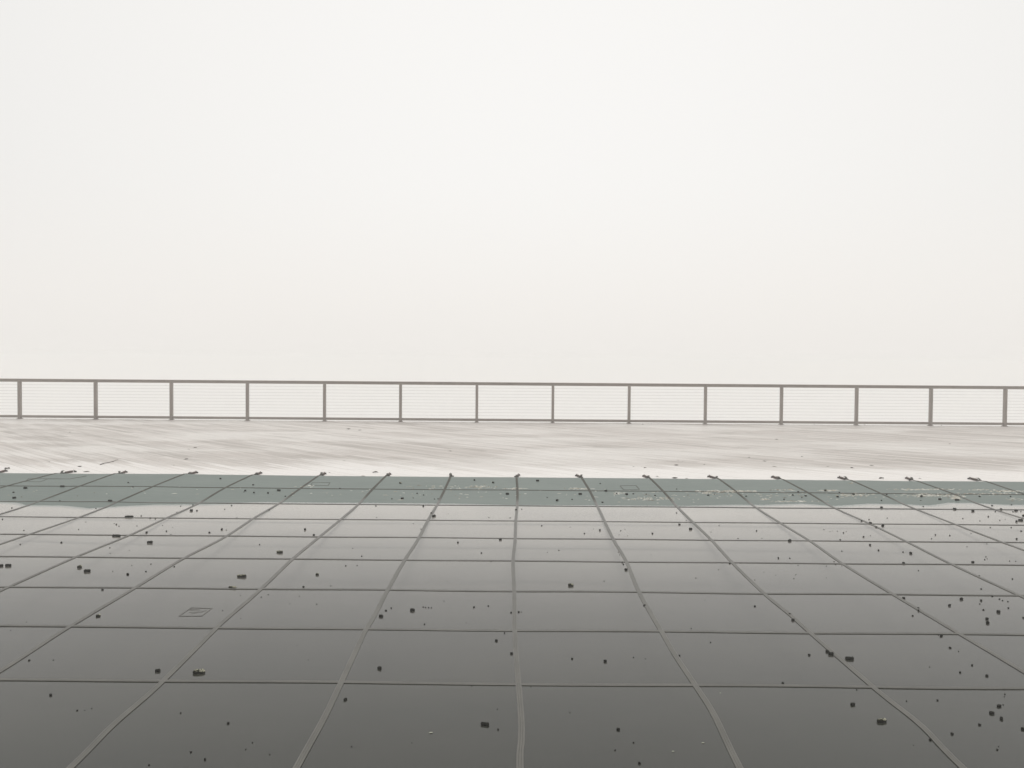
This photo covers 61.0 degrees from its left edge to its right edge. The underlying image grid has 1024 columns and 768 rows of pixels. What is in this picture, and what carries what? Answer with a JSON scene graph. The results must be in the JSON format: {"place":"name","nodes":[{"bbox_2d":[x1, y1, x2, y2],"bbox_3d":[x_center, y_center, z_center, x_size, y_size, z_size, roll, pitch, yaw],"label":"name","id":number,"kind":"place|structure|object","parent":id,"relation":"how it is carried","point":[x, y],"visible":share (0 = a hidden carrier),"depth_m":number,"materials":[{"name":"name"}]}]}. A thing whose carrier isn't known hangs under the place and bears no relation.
{"place":"outdoors","nodes":[
{"label":"outdoors","id":0,"kind":"place"},
{"bbox_2d":[0,418,1023,481],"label":"pool deck","id":1,"kind":"structure","parent":0,"point":[553,450],"depth_m":16.11,"materials":[{"name":"beige stone"}]},
{"bbox_2d":[0,469,1023,767],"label":"pool cover","id":2,"kind":"object","parent":1,"relation":"on","point":[542,531],"visible":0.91,"depth_m":8.70,"materials":[{"name":"fabric"}]},
{"bbox_2d":[0,570,1023,767],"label":"water","id":3,"kind":"structure","parent":2,"relation":"in","point":[379,725],"depth_m":4.68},
{"bbox_2d":[193,669,204,673],"bbox_3d":[-1.663,1.529,4.625,0.064,0.029,0.032,0,8,-11],"label":"dropping","id":4,"kind":"object","parent":3,"relation":"on","point":[196,671],"visible":1,"depth_m":4.62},
{"bbox_2d":[877,718,886,722],"bbox_3d":[1.726,1.570,4.059,0.048,0.021,0.028,0,-8,-11],"label":"dropping","id":5,"kind":"object","parent":3,"relation":"on","point":[880,720],"visible":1,"depth_m":4.05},
{"bbox_2d":[21,482,1022,501],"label":"seed husks","id":6,"kind":"object","parent":2,"relation":"on","point":[846,495],"visible":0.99,"depth_m":10.97},
{"bbox_2d":[0,378,1023,426],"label":"cable railing","id":7,"kind":"object","parent":1,"relation":"on","point":[930,422],"visible":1,"depth_m":22.95,"materials":[{"name":"silver metal"}]},
{"bbox_2d":[0,389,1023,425],"bbox_3d":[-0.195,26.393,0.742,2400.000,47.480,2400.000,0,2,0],"label":"terrain","id":8,"kind":"structure","parent":0,"point":[424,404],"depth_m":863.29,"materials":[{"name":"white"}]},
{"bbox_2d":[0,0,1023,397],"label":"sky","id":9,"kind":"structure","parent":0,"point":[808,192],"materials":[{"name":"white"}]}
]}

